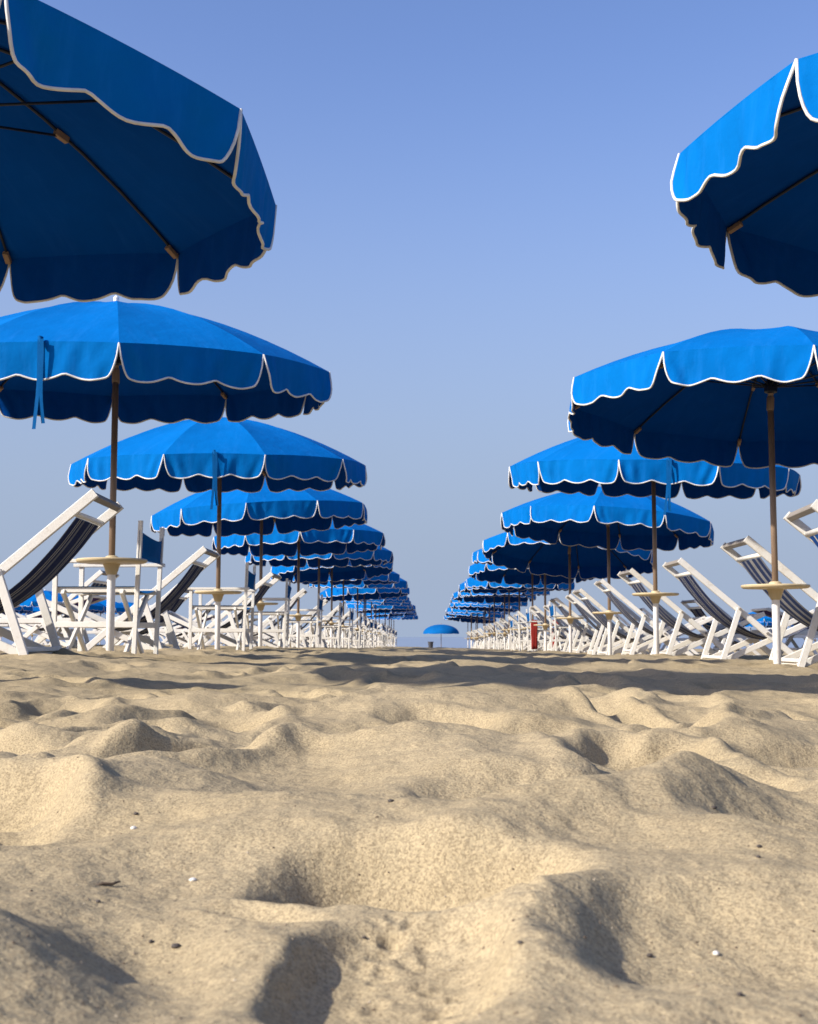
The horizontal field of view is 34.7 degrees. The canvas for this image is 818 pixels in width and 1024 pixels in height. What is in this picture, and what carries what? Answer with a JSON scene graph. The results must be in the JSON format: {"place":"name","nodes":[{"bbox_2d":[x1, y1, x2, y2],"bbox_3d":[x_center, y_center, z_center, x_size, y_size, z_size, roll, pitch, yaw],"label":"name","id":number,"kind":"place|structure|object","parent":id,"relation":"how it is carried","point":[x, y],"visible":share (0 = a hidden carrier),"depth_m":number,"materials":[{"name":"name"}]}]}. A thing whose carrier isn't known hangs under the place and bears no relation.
{"place":"outdoors","nodes":[
{"label":"outdoors","id":0,"kind":"place"},
{"bbox_2d":[0,644,817,1023],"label":"sand","id":1,"kind":"structure","parent":0,"point":[478,750],"depth_m":1.15,"materials":[{"name":"beige sand"}]},
{"bbox_2d":[0,606,32,639],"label":"beach umbrella","id":2,"kind":"object","parent":1,"relation":"on","point":[23,609],"visible":0.4,"depth_m":54.97,"materials":[{"name":"blue fabric"}]},
{"bbox_2d":[19,606,39,640],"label":"beach umbrella","id":3,"kind":"object","parent":1,"relation":"on","point":[36,609],"visible":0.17,"depth_m":59.07,"materials":[{"name":"blue fabric"}]},
{"bbox_2d":[5,615,73,644],"bbox_3d":[-5.718,1.750,18.970,1.750,0.568,0.662,0,-5,-1],"label":"sunbed","id":4,"kind":"object","parent":1,"relation":"on","point":[45,642],"visible":0.12,"depth_m":18.68,"materials":[{"name":"white paint"}]},
{"bbox_2d":[20,589,73,644],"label":"beach umbrella","id":5,"kind":"object","parent":1,"relation":"on","point":[31,601],"visible":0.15,"depth_m":46.62,"materials":[{"name":"blue fabric"}]},
{"bbox_2d":[0,595,106,646],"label":"sunbed","id":6,"kind":"object","parent":1,"relation":"on","point":[35,618],"visible":0.46,"depth_m":12.36,"materials":[{"name":"white paint"}]},
{"bbox_2d":[0,570,119,646],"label":"deck chair","id":7,"kind":"object","parent":1,"relation":"on","point":[43,635],"visible":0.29,"depth_m":14.17,"materials":[{"name":"white paint"}]},
{"bbox_2d":[0,489,123,654],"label":"deck chair","id":8,"kind":"object","parent":1,"relation":"on","point":[58,557],"visible":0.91,"depth_m":6.70,"materials":[{"name":"white paint"}]},
{"bbox_2d":[33,620,128,643],"bbox_3d":[-5.666,2.116,22.641,1.750,0.568,0.662,0,-5,-2],"label":"sunbed","id":9,"kind":"object","parent":1,"relation":"on","point":[94,631],"visible":0.21,"depth_m":22.35,"materials":[{"name":"white paint"}]},
{"bbox_2d":[68,596,106,612],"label":"beach umbrella","id":10,"kind":"object","parent":1,"relation":"on","point":[97,607],"visible":0.22,"depth_m":51.64,"materials":[{"name":"blue fabric"}]},
{"bbox_2d":[28,605,166,644],"bbox_3d":[-3.992,1.454,16.526,1.750,0.568,0.662,0,-5,3],"label":"sunbed","id":11,"kind":"object","parent":1,"relation":"on","point":[60,629],"visible":0.07,"depth_m":16.59,"materials":[{"name":"white paint"}]},
{"bbox_2d":[51,520,164,653],"bbox_3d":[-1.909,0.527,8.330,0.621,0.901,0.570,0,-5,4],"label":"director chair","id":12,"kind":"object","parent":1,"relation":"on","point":[149,549],"visible":0.83,"depth_m":8.18,"materials":[{"name":"white paint"}]},
{"bbox_2d":[95,880,120,884],"bbox_3d":[-0.245,0.302,1.065,0.022,0.004,0.006,2,-6,-22],"label":"twig","id":13,"kind":"object","parent":1,"relation":"on","point":[108,883],"visible":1,"depth_m":1.06,"materials":[{"name":"brown wood"}]},
{"bbox_2d":[93,599,124,644],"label":"beach umbrella","id":14,"kind":"object","parent":1,"relation":"on","point":[119,608],"visible":0.16,"depth_m":55.99,"materials":[{"name":"blue fabric"}]},
{"bbox_2d":[46,546,219,650],"bbox_3d":[-2.201,0.738,10.444,1.284,0.892,0.724,0,-5,1],"label":"deck chair","id":15,"kind":"object","parent":1,"relation":"on","point":[172,596],"visible":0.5,"depth_m":10.29,"materials":[{"name":"white paint"}]},
{"bbox_2d":[0,0,276,303],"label":"beach umbrella","id":16,"kind":"object","parent":1,"relation":"on","point":[128,172],"visible":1,"depth_m":4.77,"materials":[{"name":"blue fabric"}]},
{"bbox_2d":[115,590,193,644],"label":"deck chair","id":17,"kind":"object","parent":1,"relation":"on","point":[176,605],"visible":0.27,"depth_m":18.68,"materials":[{"name":"white paint"}]},
{"bbox_2d":[98,614,214,645],"bbox_3d":[-3.851,1.871,20.224,1.750,0.568,0.662,0,-5,2],"label":"sunbed","id":18,"kind":"object","parent":1,"relation":"on","point":[178,628],"visible":0.22,"depth_m":19.95,"materials":[{"name":"white paint"}]},
{"bbox_2d":[0,296,331,650],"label":"beach umbrella","id":19,"kind":"object","parent":1,"relation":"on","point":[97,361],"visible":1,"depth_m":7.28,"materials":[{"name":"blue fabric"}]},
{"bbox_2d":[159,598,214,645],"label":"deck chair","id":20,"kind":"object","parent":1,"relation":"on","point":[182,640],"visible":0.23,"depth_m":21.68,"materials":[{"name":"white paint"}]},
{"bbox_2d":[176,618,257,644],"bbox_3d":[-3.655,2.220,23.906,1.750,0.568,0.662,0,-5,5],"label":"sunbed","id":21,"kind":"object","parent":1,"relation":"on","point":[229,634],"visible":0.15,"depth_m":23.62,"materials":[{"name":"white paint"}]},
{"bbox_2d":[68,417,366,649],"bbox_3d":[-1.690,0.384,11.629,2.618,2.561,2.579,0,-5,1],"label":"beach umbrella","id":22,"kind":"object","parent":1,"relation":"on","point":[222,455],"visible":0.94,"depth_m":10.88,"materials":[{"name":"blue fabric"}]},
{"bbox_2d":[161,572,281,646],"bbox_3d":[-2.091,1.122,14.475,1.284,0.893,0.724,0,-5,3],"label":"deck chair","id":23,"kind":"object","parent":1,"relation":"on","point":[182,621],"visible":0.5,"depth_m":14.27,"materials":[{"name":"white paint"}]},
{"bbox_2d":[187,562,256,650],"bbox_3d":[-1.795,0.950,12.616,0.621,0.901,0.570,0,-5,1],"label":"director chair","id":24,"kind":"object","parent":1,"relation":"on","point":[250,579],"visible":0.81,"depth_m":12.38,"materials":[{"name":"white paint"}]},
{"bbox_2d":[211,588,306,647],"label":"deck chair","id":25,"kind":"object","parent":1,"relation":"on","point":[271,621],"visible":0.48,"depth_m":17.87,"materials":[{"name":"white paint"}]},
{"bbox_2d":[150,479,367,645],"bbox_3d":[-1.762,0.785,15.628,2.523,2.520,2.618,0,-5,1],"label":"beach umbrella","id":26,"kind":"object","parent":1,"relation":"on","point":[263,511],"visible":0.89,"depth_m":14.94,"materials":[{"name":"blue fabric"}]},
{"bbox_2d":[242,578,291,647],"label":"director chair","id":27,"kind":"object","parent":1,"relation":"on","point":[285,613],"visible":0.65,"depth_m":16.05,"materials":[{"name":"white paint"}]},
{"bbox_2d":[249,599,327,647],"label":"deck chair","id":28,"kind":"object","parent":1,"relation":"on","point":[304,639],"visible":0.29,"depth_m":21.64,"materials":[{"name":"white paint"}]},
{"bbox_2d":[212,519,385,647],"bbox_3d":[-1.642,1.197,19.492,2.601,2.588,2.626,0,-5,1],"label":"beach umbrella","id":29,"kind":"object","parent":1,"relation":"on","point":[354,538],"visible":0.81,"depth_m":19.27,"materials":[{"name":"blue fabric"}]},
{"bbox_2d":[282,593,323,646],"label":"director chair","id":30,"kind":"object","parent":1,"relation":"on","point":[319,608],"visible":0.7,"depth_m":19.91,"materials":[{"name":"white paint"}]},
{"bbox_2d":[277,605,342,647],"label":"deck chair","id":31,"kind":"object","parent":1,"relation":"on","point":[334,611],"visible":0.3,"depth_m":25.39,"materials":[{"name":"white paint"}]},
{"bbox_2d":[245,545,393,646],"bbox_3d":[-1.593,1.562,23.163,2.646,2.629,2.540,0,-5,1],"label":"beach umbrella","id":32,"kind":"object","parent":1,"relation":"on","point":[378,556],"visible":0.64,"depth_m":23.18,"materials":[{"name":"blue fabric"}]},
{"bbox_2d":[295,611,351,646],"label":"deck chair","id":33,"kind":"object","parent":1,"relation":"on","point":[346,616],"visible":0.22,"depth_m":28.82,"materials":[{"name":"white paint"}]},
{"bbox_2d":[309,602,342,647],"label":"director chair","id":34,"kind":"object","parent":1,"relation":"on","point":[333,626],"visible":0.71,"depth_m":23.59,"materials":[{"name":"white paint"}]},
{"bbox_2d":[271,559,393,647],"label":"beach umbrella","id":35,"kind":"object","parent":1,"relation":"on","point":[334,573],"visible":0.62,"depth_m":27.95,"materials":[{"name":"blue fabric"}]},
{"bbox_2d":[324,608,353,647],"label":"director chair","id":36,"kind":"object","parent":1,"relation":"on","point":[351,614],"visible":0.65,"depth_m":27.48,"materials":[{"name":"white paint"}]},
{"bbox_2d":[292,571,399,647],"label":"beach umbrella","id":37,"kind":"object","parent":1,"relation":"on","point":[393,577],"visible":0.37,"depth_m":30.30,"materials":[{"name":"blue fabric"}]},
{"bbox_2d":[329,618,369,647],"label":"deck chair","id":38,"kind":"object","parent":1,"relation":"on","point":[368,619],"visible":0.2,"depth_m":36.28,"materials":[{"name":"white paint"}]},
{"bbox_2d":[337,613,361,647],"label":"director chair","id":39,"kind":"object","parent":1,"relation":"on","point":[359,631],"visible":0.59,"depth_m":30.73,"materials":[{"name":"white paint"}]},
{"bbox_2d":[344,616,366,647],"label":"director chair","id":40,"kind":"object","parent":1,"relation":"on","point":[364,632],"visible":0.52,"depth_m":34.76,"materials":[{"name":"white paint"}]},
{"bbox_2d":[308,578,407,647],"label":"beach umbrella","id":41,"kind":"object","parent":1,"relation":"on","point":[402,584],"visible":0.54,"depth_m":33.46,"materials":[{"name":"blue fabric"}]},
{"bbox_2d":[352,619,373,647],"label":"director chair","id":42,"kind":"object","parent":1,"relation":"on","point":[368,640],"visible":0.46,"depth_m":38.37,"materials":[{"name":"white paint"}]},
{"bbox_2d":[320,587,409,647],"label":"beach umbrella","id":43,"kind":"object","parent":1,"relation":"on","point":[364,594],"visible":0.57,"depth_m":37.67,"materials":[{"name":"blue fabric"}]},
{"bbox_2d":[362,621,376,647],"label":"director chair","id":44,"kind":"object","parent":1,"relation":"on","point":[375,626],"visible":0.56,"depth_m":41.71,"materials":[{"name":"white paint"}]},
{"bbox_2d":[337,597,408,642],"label":"beach umbrella","id":45,"kind":"object","parent":1,"relation":"on","point":[393,601],"visible":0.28,"depth_m":44.23,"materials":[{"name":"blue fabric"}]},
{"bbox_2d":[367,623,384,646],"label":"director chair","id":46,"kind":"object","parent":1,"relation":"on","point":[382,635],"visible":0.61,"depth_m":45.53,"materials":[{"name":"white paint"}]},
{"bbox_2d":[341,601,410,646],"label":"beach umbrella","id":47,"kind":"object","parent":1,"relation":"on","point":[378,603],"visible":0.34,"depth_m":47.66,"materials":[{"name":"blue fabric"}]},
{"bbox_2d":[347,604,411,646],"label":"beach umbrella","id":48,"kind":"object","parent":1,"relation":"on","point":[360,606],"visible":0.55,"depth_m":51.30,"materials":[{"name":"blue fabric"}]},
{"bbox_2d":[352,595,407,631],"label":"beach umbrella","id":49,"kind":"object","parent":1,"relation":"on","point":[401,598],"visible":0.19,"depth_m":40.72,"materials":[{"name":"blue fabric"}]},
{"bbox_2d":[355,604,415,646],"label":"beach umbrella","id":50,"kind":"object","parent":1,"relation":"on","point":[385,611],"visible":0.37,"depth_m":56.95,"materials":[{"name":"blue fabric"}]},
{"bbox_2d":[366,610,415,636],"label":"beach umbrella","id":51,"kind":"object","parent":1,"relation":"on","point":[390,614],"visible":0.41,"depth_m":63.23,"materials":[{"name":"blue fabric"}]},
{"bbox_2d":[367,612,416,643],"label":"beach umbrella","id":52,"kind":"object","parent":1,"relation":"on","point":[394,617],"visible":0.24,"depth_m":65.62,"materials":[{"name":"blue fabric"}]},
{"bbox_2d":[373,616,417,637],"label":"beach umbrella","id":53,"kind":"object","parent":1,"relation":"on","point":[410,618],"visible":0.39,"depth_m":69.62,"materials":[{"name":"blue fabric"}]},
{"bbox_2d":[423,624,458,633],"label":"beach umbrella","id":54,"kind":"object","parent":1,"relation":"on","point":[440,629],"visible":0.98,"depth_m":87.75,"materials":[{"name":"blue fabric"}]},
{"bbox_2d":[445,610,492,647],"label":"beach umbrella","id":55,"kind":"object","parent":1,"relation":"on","point":[464,616],"visible":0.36,"depth_m":64.08,"materials":[{"name":"blue fabric"}]},
{"bbox_2d":[446,615,495,639],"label":"beach umbrella","id":56,"kind":"object","parent":1,"relation":"on","point":[455,618],"visible":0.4,"depth_m":67.86,"materials":[{"name":"blue fabric"}]},
{"bbox_2d":[447,613,503,647],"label":"beach umbrella","id":57,"kind":"object","parent":1,"relation":"on","point":[487,615],"visible":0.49,"depth_m":58.52,"materials":[{"name":"blue fabric"}]},
{"bbox_2d":[446,608,507,648],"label":"beach umbrella","id":58,"kind":"object","parent":1,"relation":"on","point":[451,610],"visible":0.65,"depth_m":55.38,"materials":[{"name":"blue fabric"}]},
{"bbox_2d":[449,602,518,648],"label":"beach umbrella","id":59,"kind":"object","parent":1,"relation":"on","point":[484,608],"visible":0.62,"depth_m":48.50,"materials":[{"name":"blue fabric"}]},
{"bbox_2d":[451,597,527,648],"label":"beach umbrella","id":60,"kind":"object","parent":1,"relation":"on","point":[525,604],"visible":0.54,"depth_m":44.10,"materials":[{"name":"blue fabric"}]},
{"bbox_2d":[452,591,535,648],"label":"beach umbrella","id":61,"kind":"object","parent":1,"relation":"on","point":[494,599],"visible":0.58,"depth_m":42.19,"materials":[{"name":"blue fabric"}]},
{"bbox_2d":[488,623,518,649],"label":"deck chair","id":62,"kind":"object","parent":1,"relation":"on","point":[502,638],"visible":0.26,"depth_m":41.66,"materials":[{"name":"white paint"}]},
{"bbox_2d":[495,625,512,649],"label":"director chair","id":63,"kind":"object","parent":1,"relation":"on","point":[497,636],"visible":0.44,"depth_m":39.10,"materials":[{"name":"white paint"}]},
{"bbox_2d":[459,590,549,649],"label":"beach umbrella","id":64,"kind":"object","parent":1,"relation":"on","point":[498,594],"visible":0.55,"depth_m":37.48,"materials":[{"name":"blue fabric"}]},
{"bbox_2d":[459,581,553,648],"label":"beach umbrella","id":65,"kind":"object","parent":1,"relation":"on","point":[462,587],"visible":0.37,"depth_m":34.73,"materials":[{"name":"blue fabric"}]},
{"bbox_2d":[495,622,527,649],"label":"deck chair","id":66,"kind":"object","parent":1,"relation":"on","point":[500,626],"visible":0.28,"depth_m":38.24,"materials":[{"name":"white paint"}]},
{"bbox_2d":[509,617,530,649],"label":"director chair","id":67,"kind":"object","parent":1,"relation":"on","point":[515,642],"visible":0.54,"depth_m":32.02,"materials":[{"name":"white paint"}]},
{"bbox_2d":[466,577,574,639],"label":"beach umbrella","id":68,"kind":"object","parent":1,"relation":"on","point":[471,582],"visible":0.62,"depth_m":29.88,"materials":[{"name":"blue fabric"}]},
{"bbox_2d":[499,618,549,649],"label":"deck chair","id":69,"kind":"object","parent":1,"relation":"on","point":[504,621],"visible":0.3,"depth_m":34.37,"materials":[{"name":"white paint"}]},
{"bbox_2d":[472,549,578,650],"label":"beach umbrella","id":70,"kind":"object","parent":1,"relation":"on","point":[478,556],"visible":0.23,"depth_m":23.09,"materials":[{"name":"blue fabric"}]},
{"bbox_2d":[517,614,543,650],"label":"director chair","id":71,"kind":"object","parent":1,"relation":"on","point":[522,631],"visible":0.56,"depth_m":28.30,"materials":[{"name":"white paint"}]},
{"bbox_2d":[468,562,594,650],"bbox_3d":[2.532,2.001,26.825,2.631,2.644,2.574,0,-5,1],"label":"beach umbrella","id":72,"kind":"object","parent":1,"relation":"on","point":[479,571],"visible":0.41,"depth_m":27.91,"materials":[{"name":"blue fabric"}]},
{"bbox_2d":[508,614,562,649],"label":"deck chair","id":73,"kind":"object","parent":1,"relation":"on","point":[516,621],"visible":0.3,"depth_m":30.89,"materials":[{"name":"white paint"}]},
{"bbox_2d":[513,614,559,650],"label":"deck chair","id":74,"kind":"object","parent":1,"relation":"on","point":[521,619],"visible":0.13,"depth_m":29.38,"materials":[{"name":"white paint"}]},
{"bbox_2d":[526,608,549,650],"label":"director chair","id":75,"kind":"object","parent":1,"relation":"on","point":[528,617],"visible":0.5,"depth_m":24.94,"materials":[{"name":"white paint"}]},
{"bbox_2d":[531,620,537,648],"bbox_3d":[2.381,2.327,24.897,0.132,0.557,0.074,0,-5,1],"label":"towel","id":76,"kind":"object","parent":75,"relation":"hanging from","point":[534,637],"visible":0.93,"depth_m":24.87,"materials":[{"name":"red fabric"}]},
{"bbox_2d":[517,611,572,650],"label":"deck chair","id":77,"kind":"object","parent":1,"relation":"on","point":[539,633],"visible":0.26,"depth_m":27.24,"materials":[{"name":"white paint"}]},
{"bbox_2d":[530,605,598,651],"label":"deck chair","id":78,"kind":"object","parent":1,"relation":"on","point":[541,617],"visible":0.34,"depth_m":23.69,"materials":[{"name":"white paint"}]},
{"bbox_2d":[482,529,652,651],"bbox_3d":[2.392,1.314,19.490,2.604,2.432,2.535,0,-5,1],"label":"beach umbrella","id":79,"kind":"object","parent":1,"relation":"on","point":[509,551],"visible":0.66,"depth_m":20.40,"materials":[{"name":"blue fabric"}]},
{"bbox_2d":[548,601,588,651],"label":"director chair","id":80,"kind":"object","parent":1,"relation":"on","point":[552,613],"visible":0.62,"depth_m":20.96,"materials":[{"name":"white paint"}]},
{"bbox_2d":[543,605,621,651],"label":"deck chair","id":81,"kind":"object","parent":1,"relation":"on","point":[564,622],"visible":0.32,"depth_m":22.18,"materials":[{"name":"white paint"}]},
{"bbox_2d":[550,597,637,652],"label":"deck chair","id":82,"kind":"object","parent":1,"relation":"on","point":[583,630],"visible":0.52,"depth_m":19.90,"materials":[{"name":"white paint"}]},
{"bbox_2d":[500,486,713,654],"bbox_3d":[2.413,0.907,15.826,2.607,2.524,2.552,0,-5,1],"label":"beach umbrella","id":83,"kind":"object","parent":1,"relation":"on","point":[599,518],"visible":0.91,"depth_m":15.51,"materials":[{"name":"blue fabric"}]},
{"bbox_2d":[565,594,659,654],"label":"deck chair","id":84,"kind":"object","parent":1,"relation":"on","point":[584,611],"visible":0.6,"depth_m":18.32,"materials":[{"name":"white paint"}]},
{"bbox_2d":[572,588,672,654],"bbox_3d":[2.748,1.422,16.559,1.284,0.892,0.724,0,-5,-1],"label":"deck chair","id":85,"kind":"object","parent":1,"relation":"on","point":[616,629],"visible":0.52,"depth_m":16.40,"materials":[{"name":"white paint"}]},
{"bbox_2d":[613,610,646,644],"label":"deck chair","id":86,"kind":"object","parent":1,"relation":"on","point":[617,616],"visible":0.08,"depth_m":26.45,"materials":[{"name":"white paint"}]},
{"bbox_2d":[594,579,713,655],"bbox_3d":[2.779,1.214,14.856,1.284,0.892,0.724,0,-5,2],"label":"deck chair","id":87,"kind":"object","parent":1,"relation":"on","point":[630,615],"visible":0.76,"depth_m":14.64,"materials":[{"name":"white paint"}]},
{"bbox_2d":[508,438,801,653],"bbox_3d":[2.220,0.422,11.802,2.625,2.543,2.559,0,-5,1],"label":"beach umbrella","id":88,"kind":"object","parent":1,"relation":"on","point":[576,465],"visible":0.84,"depth_m":11.11,"materials":[{"name":"blue fabric"}]},
{"bbox_2d":[640,607,697,653],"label":"deck chair","id":89,"kind":"object","parent":1,"relation":"on","point":[651,616],"visible":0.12,"depth_m":22.95,"materials":[{"name":"white paint"}]},
{"bbox_2d":[617,568,765,655],"bbox_3d":[2.693,0.998,12.539,1.284,0.892,0.724,0,-5,-1],"label":"deck chair","id":90,"kind":"object","parent":1,"relation":"on","point":[672,621],"visible":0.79,"depth_m":12.27,"materials":[{"name":"white paint"}]},
{"bbox_2d":[567,326,817,663],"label":"beach umbrella","id":91,"kind":"object","parent":1,"relation":"on","point":[718,398],"visible":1,"depth_m":8.89,"materials":[{"name":"blue fabric"}]},
{"bbox_2d":[647,634,747,652],"bbox_3d":[4.521,2.092,21.139,1.750,0.568,0.662,0,-5,-3],"label":"sunbed","id":92,"kind":"object","parent":1,"relation":"on","point":[677,639],"visible":0.14,"depth_m":20.83,"materials":[{"name":"white paint"}]},
{"bbox_2d":[680,600,770,655],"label":"deck chair","id":93,"kind":"object","parent":1,"relation":"on","point":[696,611],"visible":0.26,"depth_m":19.26,"materials":[{"name":"white paint"}]},
{"bbox_2d":[662,558,813,658],"bbox_3d":[2.800,0.840,10.818,1.284,0.893,0.724,0,-5,0],"label":"deck chair","id":94,"kind":"object","parent":1,"relation":"on","point":[716,612],"visible":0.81,"depth_m":10.62,"materials":[{"name":"white paint"}]},
{"bbox_2d":[670,53,817,297],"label":"beach umbrella","id":95,"kind":"object","parent":1,"relation":"on","point":[744,179],"visible":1,"depth_m":4.73,"materials":[{"name":"blue fabric"}]},
{"bbox_2d":[689,617,817,654],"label":"sunbed","id":96,"kind":"object","parent":1,"relation":"on","point":[736,635],"visible":0.36,"depth_m":16.83,"materials":[{"name":"white paint"}]},
{"bbox_2d":[745,621,771,643],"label":"beach umbrella","id":97,"kind":"object","parent":1,"relation":"on","point":[762,623],"visible":0.22,"depth_m":74.81,"materials":[{"name":"blue fabric"}]},
{"bbox_2d":[748,612,780,626],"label":"beach umbrella","id":98,"kind":"object","parent":1,"relation":"on","point":[766,619],"visible":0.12,"depth_m":67.33,"materials":[{"name":"blue fabric"}]},
{"bbox_2d":[720,535,817,666],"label":"deck chair","id":99,"kind":"object","parent":1,"relation":"on","point":[758,570],"visible":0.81,"depth_m":8.56,"materials":[{"name":"white paint"}]},
{"bbox_2d":[751,607,817,655],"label":"sunbed","id":100,"kind":"object","parent":1,"relation":"on","point":[768,611],"visible":0.32,"depth_m":13.38,"materials":[{"name":"white paint"}]},
{"bbox_2d":[783,499,817,546],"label":"deck chair","id":101,"kind":"object","parent":1,"relation":"on","point":[799,525],"visible":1,"depth_m":6.73,"materials":[{"name":"white paint"}]},
{"bbox_2d":[0,0,817,636],"label":"sky","id":102,"kind":"structure","parent":0,"point":[477,216],"materials":[{"name":"blue"}]},
{"bbox_2d":[1,637,817,648],"bbox_3d":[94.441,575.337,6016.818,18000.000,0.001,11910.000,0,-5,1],"label":"sea","id":103,"kind":"structure","parent":0,"point":[453,642],"depth_m":433.14,"materials":[{"name":"blue liquid"}]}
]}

